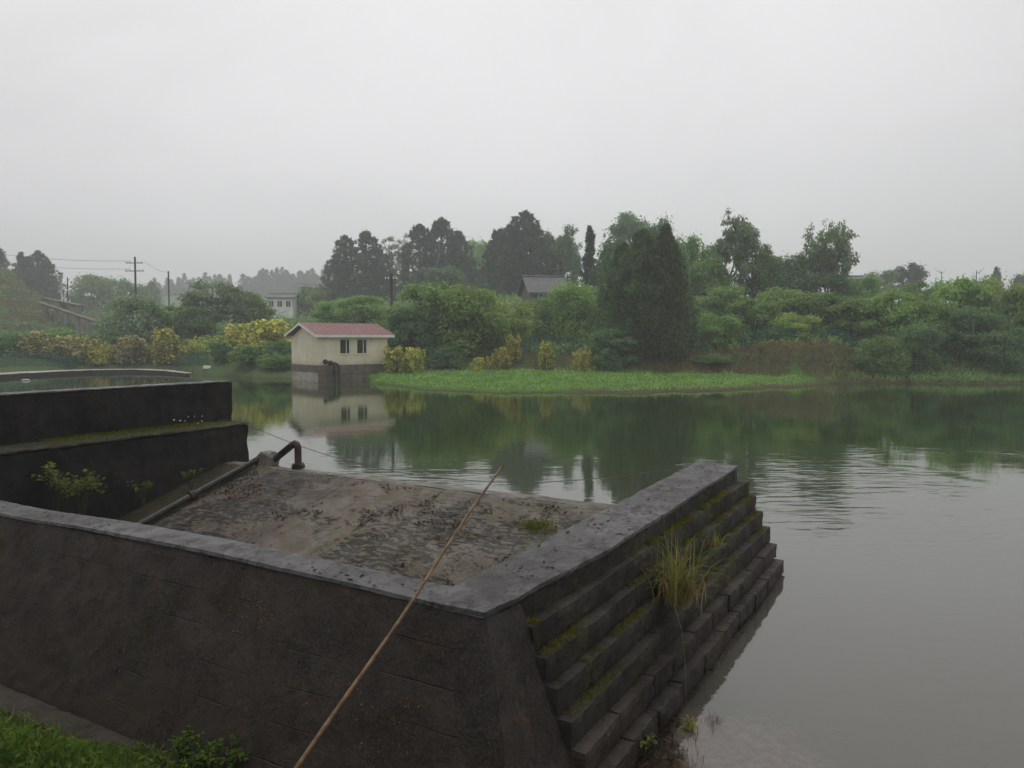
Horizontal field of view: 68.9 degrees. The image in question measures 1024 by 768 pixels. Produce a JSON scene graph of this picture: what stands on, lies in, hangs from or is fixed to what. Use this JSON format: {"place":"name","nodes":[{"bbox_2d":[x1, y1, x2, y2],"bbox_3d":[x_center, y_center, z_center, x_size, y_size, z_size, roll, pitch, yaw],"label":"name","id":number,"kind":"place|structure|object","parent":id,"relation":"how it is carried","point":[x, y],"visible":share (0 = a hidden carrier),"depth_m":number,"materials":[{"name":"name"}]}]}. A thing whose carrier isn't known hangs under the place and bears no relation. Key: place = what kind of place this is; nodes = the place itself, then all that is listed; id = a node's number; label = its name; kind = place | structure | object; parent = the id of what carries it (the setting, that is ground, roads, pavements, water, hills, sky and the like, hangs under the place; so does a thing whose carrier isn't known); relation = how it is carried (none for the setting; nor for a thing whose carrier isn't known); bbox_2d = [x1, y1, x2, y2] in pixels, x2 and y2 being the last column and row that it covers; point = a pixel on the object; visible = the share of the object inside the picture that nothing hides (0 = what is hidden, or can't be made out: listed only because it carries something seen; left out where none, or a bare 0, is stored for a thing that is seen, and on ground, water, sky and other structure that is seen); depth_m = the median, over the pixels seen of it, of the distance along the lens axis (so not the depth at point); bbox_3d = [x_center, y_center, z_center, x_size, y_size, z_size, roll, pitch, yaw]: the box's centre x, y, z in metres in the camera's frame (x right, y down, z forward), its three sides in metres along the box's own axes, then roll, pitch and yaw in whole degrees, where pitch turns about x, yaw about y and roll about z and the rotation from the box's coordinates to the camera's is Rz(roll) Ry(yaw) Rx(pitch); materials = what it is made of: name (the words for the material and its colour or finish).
{"place":"outdoors","nodes":[
{"label":"outdoors","id":0,"kind":"place"},
{"bbox_2d":[0,373,1023,767],"bbox_3d":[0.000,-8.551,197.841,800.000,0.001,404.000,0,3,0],"label":"water","id":1,"kind":"structure","parent":0,"point":[884,629],"depth_m":15.25,"materials":[{"name":"grey liquid"}]},
{"bbox_2d":[284,322,394,381],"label":"pump house","id":2,"kind":"structure","parent":1,"relation":"in","point":[354,351],"depth_m":58.85,"materials":[{"name":"white paint"}]},
{"bbox_2d":[0,270,1023,767],"bbox_3d":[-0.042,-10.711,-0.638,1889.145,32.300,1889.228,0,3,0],"label":"ground","id":3,"kind":"structure","parent":0,"point":[252,370],"depth_m":59.00,"materials":[{"name":"green plant"}]},
{"bbox_2d":[14,330,66,357],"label":"shrub","id":4,"kind":"object","parent":3,"relation":"on","point":[41,343],"visible":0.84,"depth_m":74.94,"materials":[{"name":"yellow plant"}]},
{"bbox_2d":[13,250,71,302],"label":"conifer tree","id":5,"kind":"object","parent":3,"relation":"on","point":[35,278],"visible":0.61,"depth_m":179.55,"materials":[{"name":"green plant"}]},
{"bbox_2d":[0,267,108,341],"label":"hill grass","id":6,"kind":"structure","parent":3,"relation":"on","point":[85,313],"depth_m":101.05,"materials":[{"name":"green plant"}]},
{"bbox_2d":[38,302,102,333],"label":"aqueduct","id":7,"kind":"object","parent":3,"relation":"on","point":[67,313],"visible":0.57,"depth_m":98.75,"materials":[{"name":"grey concrete"}]},
{"bbox_2d":[51,335,100,362],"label":"shrub","id":8,"kind":"object","parent":3,"relation":"on","point":[67,345],"visible":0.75,"depth_m":75.88,"materials":[{"name":"yellow plant"}]},
{"bbox_2d":[0,369,190,378],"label":"curved wall","id":9,"kind":"structure","parent":3,"relation":"on","point":[46,373],"depth_m":69.00,"materials":[{"name":"concrete"}]},
{"bbox_2d":[63,272,128,314],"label":"broadleaf tree","id":10,"kind":"object","parent":3,"relation":"on","point":[91,284],"visible":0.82,"depth_m":197.85,"materials":[{"name":"green plant"}]},
{"bbox_2d":[77,339,114,364],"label":"shrub","id":11,"kind":"object","parent":3,"relation":"on","point":[103,355],"visible":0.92,"depth_m":76.20,"materials":[{"name":"yellow plant"}]},
{"bbox_2d":[0,351,201,369],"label":"net fence","id":12,"kind":"object","parent":3,"relation":"on","point":[50,359],"visible":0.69,"depth_m":72.80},
{"bbox_2d":[0,701,227,767],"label":"ground grass","id":13,"kind":"structure","parent":3,"relation":"on","point":[38,740],"depth_m":4.91,"materials":[{"name":"green plant"}]},
{"bbox_2d":[0,380,248,519],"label":"abutment wall","id":14,"kind":"structure","parent":3,"relation":"on","point":[163,460],"depth_m":12.37,"materials":[{"name":"concrete"}]},
{"bbox_2d":[38,419,242,442],"bbox_3d":[-6.761,0.853,12.264,0.649,0.078,5.426,2,4,29],"label":"ledge moss","id":15,"kind":"object","parent":14,"relation":"on","point":[96,435],"visible":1,"depth_m":12.71,"materials":[{"name":"green plant"}]},
{"bbox_2d":[83,287,169,347],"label":"broadleaf tree","id":16,"kind":"object","parent":3,"relation":"on","point":[140,322],"visible":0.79,"depth_m":82.50,"materials":[{"name":"green plant"}]},
{"bbox_2d":[113,335,153,364],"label":"shrub","id":17,"kind":"object","parent":3,"relation":"on","point":[138,345],"visible":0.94,"depth_m":76.22,"materials":[{"name":"yellow plant"}]},
{"bbox_2d":[148,326,186,366],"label":"shrub","id":18,"kind":"object","parent":3,"relation":"on","point":[164,341],"visible":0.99,"depth_m":75.32,"materials":[{"name":"yellow plant"}]},
{"bbox_2d":[147,304,193,348],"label":"broadleaf tree","id":19,"kind":"object","parent":3,"relation":"on","point":[169,314],"visible":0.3,"depth_m":84.97,"materials":[{"name":"green plant"}]},
{"bbox_2d":[167,725,203,763],"bbox_3d":[-2.405,2.726,5.485,0.254,0.350,0.258,-1,4,-15],"label":"leafy plant","id":20,"kind":"object","parent":3,"relation":"on","point":[186,749],"visible":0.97,"depth_m":5.47,"materials":[{"name":"green plant"}]},
{"bbox_2d":[167,305,221,340],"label":"broadleaf tree","id":21,"kind":"object","parent":3,"relation":"on","point":[202,327],"visible":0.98,"depth_m":80.93,"materials":[{"name":"green plant"}]},
{"bbox_2d":[172,279,254,332],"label":"broadleaf tree","id":22,"kind":"object","parent":3,"relation":"on","point":[230,299],"visible":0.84,"depth_m":88.28,"materials":[{"name":"green plant"}]},
{"bbox_2d":[203,735,248,767],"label":"leafy plant","id":23,"kind":"object","parent":3,"relation":"on","point":[232,759],"visible":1,"depth_m":5.41,"materials":[{"name":"green plant"}]},
{"bbox_2d":[212,323,256,349],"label":"shrub","id":24,"kind":"object","parent":3,"relation":"on","point":[236,336],"visible":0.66,"depth_m":73.16,"materials":[{"name":"yellow plant"}]},
{"bbox_2d":[226,344,271,364],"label":"shrub","id":25,"kind":"object","parent":3,"relation":"on","point":[239,354],"visible":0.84,"depth_m":66.04,"materials":[{"name":"green plant"}]},
{"bbox_2d":[227,290,276,325],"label":"broadleaf tree","id":26,"kind":"object","parent":3,"relation":"on","point":[259,305],"visible":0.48,"depth_m":93.89,"materials":[{"name":"green plant"}]},
{"bbox_2d":[0,500,532,767],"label":"parapet wall","id":27,"kind":"structure","parent":3,"relation":"on","point":[92,605],"depth_m":5.87,"materials":[{"name":"concrete"}]},
{"bbox_2d":[294,464,503,767],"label":"bamboo pole","id":28,"kind":"object","parent":27,"relation":"on","point":[301,760],"visible":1,"depth_m":4.99,"materials":[{"name":"brown plant"}]},
{"bbox_2d":[244,319,292,349],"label":"shrub","id":29,"kind":"object","parent":3,"relation":"on","point":[261,336],"visible":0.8,"depth_m":70.51,"materials":[{"name":"yellow plant"}]},
{"bbox_2d":[250,351,291,368],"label":"shrub","id":30,"kind":"object","parent":3,"relation":"on","point":[276,360],"visible":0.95,"depth_m":64.30,"materials":[{"name":"green plant"}]},
{"bbox_2d":[264,293,300,317],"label":"white house","id":31,"kind":"structure","parent":3,"relation":"on","point":[283,302],"depth_m":149.46,"materials":[{"name":"grey paint"}]},
{"bbox_2d":[296,286,332,317],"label":"broadleaf tree","id":32,"kind":"object","parent":3,"relation":"on","point":[318,293],"visible":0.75,"depth_m":153.75,"materials":[{"name":"green plant"}]},
{"bbox_2d":[310,297,359,322],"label":"broadleaf tree","id":33,"kind":"object","parent":3,"relation":"on","point":[327,312],"visible":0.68,"depth_m":90.47,"materials":[{"name":"green plant"}]},
{"bbox_2d":[313,229,399,307],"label":"conifer tree","id":34,"kind":"object","parent":3,"relation":"on","point":[375,269],"visible":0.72,"depth_m":155.76,"materials":[{"name":"green plant"}]},
{"bbox_2d":[335,294,389,327],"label":"broadleaf tree","id":35,"kind":"object","parent":3,"relation":"on","point":[360,303],"visible":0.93,"depth_m":86.39,"materials":[{"name":"green plant"}]},
{"bbox_2d":[117,461,613,586],"bbox_3d":[-2.825,2.905,9.843,8.616,2.415,5.469,2,4,29],"label":"spillway apron","id":36,"kind":"object","parent":3,"relation":"on","point":[383,541],"visible":0.28,"depth_m":10.88,"materials":[{"name":"concrete"}]},
{"bbox_2d":[50,469,106,514],"bbox_3d":[-6.342,1.618,10.959,0.728,0.775,0.624,0,3,0],"label":"leafy plant","id":37,"kind":"object","parent":36,"relation":"on","point":[81,508],"visible":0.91,"depth_m":10.94,"materials":[{"name":"green plant"}]},
{"bbox_2d":[136,457,258,524],"bbox_3d":[-5.667,2.092,11.844,0.164,1.393,4.452,2,4,29],"label":"water pipe","id":38,"kind":"object","parent":36,"relation":"on","point":[191,495],"visible":0.56,"depth_m":12.46,"materials":[{"name":"metal"}]},
{"bbox_2d":[191,469,566,584],"bbox_3d":[-2.162,2.165,10.264,7.544,0.923,3.142,2,4,29],"label":"apron crust","id":39,"kind":"object","parent":36,"relation":"on","point":[375,509],"visible":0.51,"depth_m":10.99},
{"bbox_2d":[382,344,406,372],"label":"shrub","id":40,"kind":"object","parent":3,"relation":"on","point":[394,360],"visible":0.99,"depth_m":59.55,"materials":[{"name":"yellow plant"}]},
{"bbox_2d":[381,305,441,354],"bbox_3d":[-8.908,-4.525,65.676,6.090,4.858,5.887,0,3,-7],"label":"broadleaf tree","id":41,"kind":"object","parent":3,"relation":"on","point":[398,320],"visible":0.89,"depth_m":64.75,"materials":[{"name":"green plant"}]},
{"bbox_2d":[403,347,425,371],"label":"shrub","id":42,"kind":"object","parent":3,"relation":"on","point":[414,358],"visible":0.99,"depth_m":60.22,"materials":[{"name":"yellow plant"}]},
{"bbox_2d":[380,278,468,348],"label":"broadleaf tree","id":43,"kind":"object","parent":3,"relation":"on","point":[415,291],"visible":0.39,"depth_m":68.56,"materials":[{"name":"green plant"}]},
{"bbox_2d":[388,217,480,300],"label":"conifer tree","id":44,"kind":"object","parent":3,"relation":"on","point":[455,255],"visible":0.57,"depth_m":150.85,"materials":[{"name":"green plant"}]},
{"bbox_2d":[422,346,463,367],"bbox_3d":[-5.839,-2.239,62.436,3.575,2.029,3.527,0,3,-8],"label":"shrub","id":45,"kind":"object","parent":3,"relation":"on","point":[443,354],"visible":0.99,"depth_m":61.89,"materials":[{"name":"green plant"}]},
{"bbox_2d":[421,265,468,288],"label":"broadleaf tree","id":46,"kind":"object","parent":3,"relation":"on","point":[448,272],"visible":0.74,"depth_m":136.46,"materials":[{"name":"green plant"}]},
{"bbox_2d":[428,279,522,358],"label":"broadleaf tree","id":47,"kind":"object","parent":3,"relation":"on","point":[488,326],"visible":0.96,"depth_m":65.19,"materials":[{"name":"green plant"}]},
{"bbox_2d":[3,290,960,356],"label":"undergrowth","id":48,"kind":"object","parent":3,"relation":"on","point":[831,339],"visible":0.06,"depth_m":72.62,"materials":[{"name":"green plant"}]},
{"bbox_2d":[475,227,509,292],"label":"conifer tree","id":49,"kind":"object","parent":3,"relation":"on","point":[495,238],"visible":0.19,"depth_m":143.88,"materials":[{"name":"green plant"}]},
{"bbox_2d":[0,335,1002,362],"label":"bank weeds","id":50,"kind":"object","parent":3,"relation":"on","point":[703,349],"visible":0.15,"depth_m":64.10,"materials":[{"name":"green plant"}]},
{"bbox_2d":[476,298,540,353],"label":"broadleaf tree","id":51,"kind":"object","parent":3,"relation":"on","point":[522,317],"visible":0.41,"depth_m":68.72,"materials":[{"name":"green plant"}]},
{"bbox_2d":[478,209,576,296],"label":"conifer tree","id":52,"kind":"object","parent":3,"relation":"on","point":[517,243],"visible":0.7,"depth_m":136.63,"materials":[{"name":"green plant"}]},
{"bbox_2d":[510,294,560,343],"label":"broadleaf tree","id":53,"kind":"object","parent":3,"relation":"on","point":[541,325],"visible":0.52,"depth_m":76.33,"materials":[{"name":"green plant"}]},
{"bbox_2d":[517,275,566,314],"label":"tiled house","id":54,"kind":"structure","parent":3,"relation":"on","point":[532,286],"depth_m":88.72,"materials":[{"name":"grey tile"}]},
{"bbox_2d":[539,224,582,285],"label":"pine tree","id":55,"kind":"object","parent":3,"relation":"on","point":[569,259],"visible":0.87,"depth_m":137.47,"materials":[{"name":"green plant"}]},
{"bbox_2d":[542,274,611,344],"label":"broadleaf tree","id":56,"kind":"object","parent":3,"relation":"on","point":[565,319],"visible":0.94,"depth_m":74.27,"materials":[{"name":"green plant"}]},
{"bbox_2d":[579,225,599,304],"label":"conifer tree","id":57,"kind":"object","parent":3,"relation":"on","point":[588,259],"visible":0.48,"depth_m":90.83,"materials":[{"name":"green plant"}]},
{"bbox_2d":[367,365,838,390],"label":"bank grass","id":58,"kind":"structure","parent":3,"relation":"on","point":[477,383],"depth_m":52.14,"materials":[{"name":"green plant"}]},
{"bbox_2d":[427,461,784,767],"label":"stepped wing wall","id":59,"kind":"structure","parent":3,"relation":"on","point":[647,690],"depth_m":6.09,"materials":[{"name":"concrete"}]},
{"bbox_2d":[527,490,767,717],"bbox_3d":[1.832,1.825,7.876,0.460,0.647,6.238,2,4,31],"label":"moss","id":60,"kind":"object","parent":59,"relation":"on","point":[717,497],"visible":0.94,"depth_m":7.20,"materials":[{"name":"green plant"}]},
{"bbox_2d":[634,709,686,767],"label":"shore debris","id":61,"kind":"object","parent":59,"relation":"on","point":[664,751],"visible":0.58,"depth_m":5.80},
{"bbox_2d":[629,528,745,682],"bbox_3d":[1.619,1.984,7.029,1.330,1.504,1.350,-2,4,-32],"label":"grass tuft","id":62,"kind":"object","parent":59,"relation":"on","point":[671,588],"visible":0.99,"depth_m":6.92,"materials":[{"name":"green plant"}]},
{"bbox_2d":[590,347,626,371],"bbox_3d":[7.771,-1.899,60.329,3.073,2.233,3.114,0,3,7],"label":"shrub","id":63,"kind":"object","parent":3,"relation":"on","point":[605,359],"visible":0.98,"depth_m":59.98,"materials":[{"name":"green plant"}]},
{"bbox_2d":[588,232,629,309],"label":"broadleaf tree","id":64,"kind":"object","parent":3,"relation":"on","point":[606,254],"visible":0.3,"depth_m":88.48,"materials":[{"name":"green plant"}]},
{"bbox_2d":[582,326,642,364],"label":"broadleaf tree","id":65,"kind":"object","parent":3,"relation":"on","point":[604,336],"visible":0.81,"depth_m":60.88,"materials":[{"name":"green plant"}]},
{"bbox_2d":[599,208,655,285],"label":"broadleaf tree","id":66,"kind":"object","parent":3,"relation":"on","point":[628,224],"visible":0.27,"depth_m":132.57,"materials":[{"name":"green plant"}]},
{"bbox_2d":[587,228,697,357],"bbox_3d":[10.377,-7.406,63.920,7.908,11.460,10.309,-3,5,-44],"label":"cypress tree","id":67,"kind":"object","parent":3,"relation":"on","point":[629,269],"visible":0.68,"depth_m":62.26,"materials":[{"name":"green plant"}]},
{"bbox_2d":[622,222,700,362],"bbox_3d":[12.613,-7.390,62.830,8.156,12.475,5.837,-1,4,-17],"label":"cypress tree","id":68,"kind":"object","parent":3,"relation":"on","point":[667,244],"visible":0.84,"depth_m":61.74,"materials":[{"name":"green plant"}]},
{"bbox_2d":[659,231,709,309],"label":"broadleaf tree","id":69,"kind":"object","parent":3,"relation":"on","point":[690,246],"visible":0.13,"depth_m":86.28,"materials":[{"name":"green plant"}]},
{"bbox_2d":[510,339,879,378],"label":"dry grass","id":70,"kind":"structure","parent":3,"relation":"on","point":[801,343],"depth_m":59.80,"materials":[{"name":"green plant"}]},
{"bbox_2d":[686,253,735,309],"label":"broadleaf tree","id":71,"kind":"object","parent":3,"relation":"on","point":[704,270],"visible":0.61,"depth_m":82.39,"materials":[{"name":"green plant"}]},
{"bbox_2d":[686,311,751,351],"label":"broadleaf tree","id":72,"kind":"object","parent":3,"relation":"on","point":[716,334],"visible":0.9,"depth_m":64.88,"materials":[{"name":"green plant"}]},
{"bbox_2d":[689,284,755,327],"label":"broadleaf tree","id":73,"kind":"object","parent":3,"relation":"on","point":[714,303],"visible":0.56,"depth_m":71.58,"materials":[{"name":"green plant"}]},
{"bbox_2d":[709,208,763,307],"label":"broadleaf tree","id":74,"kind":"object","parent":3,"relation":"on","point":[739,244],"visible":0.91,"depth_m":84.26,"materials":[{"name":"green plant"}]},
{"bbox_2d":[717,298,787,340],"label":"broadleaf tree","id":75,"kind":"object","parent":3,"relation":"on","point":[740,309],"visible":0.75,"depth_m":66.90,"materials":[{"name":"green plant"}]},
{"bbox_2d":[735,242,774,304],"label":"broadleaf tree","id":76,"kind":"object","parent":3,"relation":"on","point":[764,255],"visible":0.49,"depth_m":86.49,"materials":[{"name":"green plant"}]},
{"bbox_2d":[750,284,824,338],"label":"broadleaf tree","id":77,"kind":"object","parent":3,"relation":"on","point":[779,295],"visible":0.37,"depth_m":70.43,"materials":[{"name":"green plant"}]},
{"bbox_2d":[754,250,822,302],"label":"broadleaf tree","id":78,"kind":"object","parent":3,"relation":"on","point":[792,266],"visible":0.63,"depth_m":85.83,"materials":[{"name":"green plant"}]},
{"bbox_2d":[766,311,827,342],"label":"broadleaf tree","id":79,"kind":"object","parent":3,"relation":"on","point":[807,321],"visible":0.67,"depth_m":63.95,"materials":[{"name":"green plant"}]},
{"bbox_2d":[742,324,890,353],"bbox_3d":[26.122,-3.590,63.441,12.895,2.978,0.456,0,3,3],"label":"net fence","id":80,"kind":"object","parent":3,"relation":"on","point":[845,337],"visible":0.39,"depth_m":63.39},
{"bbox_2d":[779,290,855,337],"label":"broadleaf tree","id":81,"kind":"object","parent":3,"relation":"on","point":[809,301],"visible":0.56,"depth_m":66.13,"materials":[{"name":"green plant"}]},
{"bbox_2d":[798,218,859,292],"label":"broadleaf tree","id":82,"kind":"object","parent":3,"relation":"on","point":[822,258],"visible":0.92,"depth_m":84.53,"materials":[{"name":"green plant"}]},
{"bbox_2d":[806,269,857,310],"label":"broadleaf tree","id":83,"kind":"object","parent":3,"relation":"on","point":[837,281],"visible":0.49,"depth_m":82.19,"materials":[{"name":"green plant"}]},
{"bbox_2d":[820,295,892,344],"bbox_3d":[30.048,-5.151,65.998,6.525,5.392,6.307,1,4,19],"label":"broadleaf tree","id":84,"kind":"object","parent":3,"relation":"on","point":[848,304],"visible":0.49,"depth_m":64.32,"materials":[{"name":"green plant"}]},
{"bbox_2d":[843,274,886,300],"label":"broadleaf tree","id":85,"kind":"object","parent":3,"relation":"on","point":[870,283],"visible":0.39,"depth_m":88.39,"materials":[{"name":"green plant"}]},
{"bbox_2d":[849,334,910,372],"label":"broadleaf tree","id":86,"kind":"object","parent":3,"relation":"on","point":[880,345],"visible":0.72,"depth_m":57.60,"materials":[{"name":"green plant"}]},
{"bbox_2d":[864,268,904,301],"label":"broadleaf tree","id":87,"kind":"object","parent":3,"relation":"on","point":[887,276],"visible":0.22,"depth_m":144.74,"materials":[{"name":"green plant"}]},
{"bbox_2d":[859,344,912,374],"bbox_3d":[28.800,-1.799,57.603,3.804,2.525,3.890,1,4,15],"label":"shrub","id":88,"kind":"object","parent":3,"relation":"on","point":[897,367],"visible":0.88,"depth_m":56.73,"materials":[{"name":"green plant"}]},
{"bbox_2d":[853,288,945,337],"bbox_3d":[32.869,-5.125,63.774,7.259,6.006,6.590,1,4,16],"label":"broadleaf tree","id":89,"kind":"object","parent":3,"relation":"on","point":[899,311],"visible":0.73,"depth_m":63.06,"materials":[{"name":"green plant"}]},
{"bbox_2d":[892,260,930,298],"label":"broadleaf tree","id":90,"kind":"object","parent":3,"relation":"on","point":[916,273],"visible":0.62,"depth_m":151.14,"materials":[{"name":"green plant"}]},
{"bbox_2d":[892,319,951,368],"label":"broadleaf tree","id":91,"kind":"object","parent":3,"relation":"on","point":[922,347],"visible":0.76,"depth_m":57.42,"materials":[{"name":"green plant"}]},
{"bbox_2d":[822,351,1023,382],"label":"shore grass","id":92,"kind":"structure","parent":3,"relation":"on","point":[963,372],"depth_m":56.34,"materials":[{"name":"green plant"}]},
{"bbox_2d":[886,291,965,357],"bbox_3d":[34.044,-4.736,61.831,6.124,5.874,6.269,2,4,25],"label":"broadleaf tree","id":93,"kind":"object","parent":3,"relation":"on","point":[941,312],"visible":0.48,"depth_m":60.86,"materials":[{"name":"green plant"}]},
{"bbox_2d":[924,273,997,347],"bbox_3d":[38.922,-5.882,66.159,6.913,7.670,6.960,1,4,20],"label":"broadleaf tree","id":94,"kind":"object","parent":3,"relation":"on","point":[969,292],"visible":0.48,"depth_m":64.15,"materials":[{"name":"green plant"}]},
{"bbox_2d":[939,305,1007,359],"bbox_3d":[37.125,-4.002,59.980,5.543,4.689,5.734,-2,4,-33],"label":"broadleaf tree","id":95,"kind":"object","parent":3,"relation":"on","point":[989,318],"visible":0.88,"depth_m":59.12,"materials":[{"name":"green plant"}]},
{"bbox_2d":[960,271,1023,335],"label":"broadleaf tree","id":96,"kind":"object","parent":3,"relation":"on","point":[997,287],"visible":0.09,"depth_m":65.69,"materials":[{"name":"green plant"}]},
{"bbox_2d":[966,324,1023,375],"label":"broadleaf tree","id":97,"kind":"object","parent":3,"relation":"on","point":[1012,353],"visible":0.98,"depth_m":56.57,"materials":[{"name":"green plant"}]},
{"bbox_2d":[990,284,1023,352],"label":"broadleaf tree","id":98,"kind":"object","parent":3,"relation":"on","point":[1010,296],"visible":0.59,"depth_m":61.84,"materials":[{"name":"green plant"}]},
{"bbox_2d":[0,0,1023,307],"label":"sky","id":99,"kind":"structure","parent":0,"point":[193,138],"materials":[{"name":"grey"}]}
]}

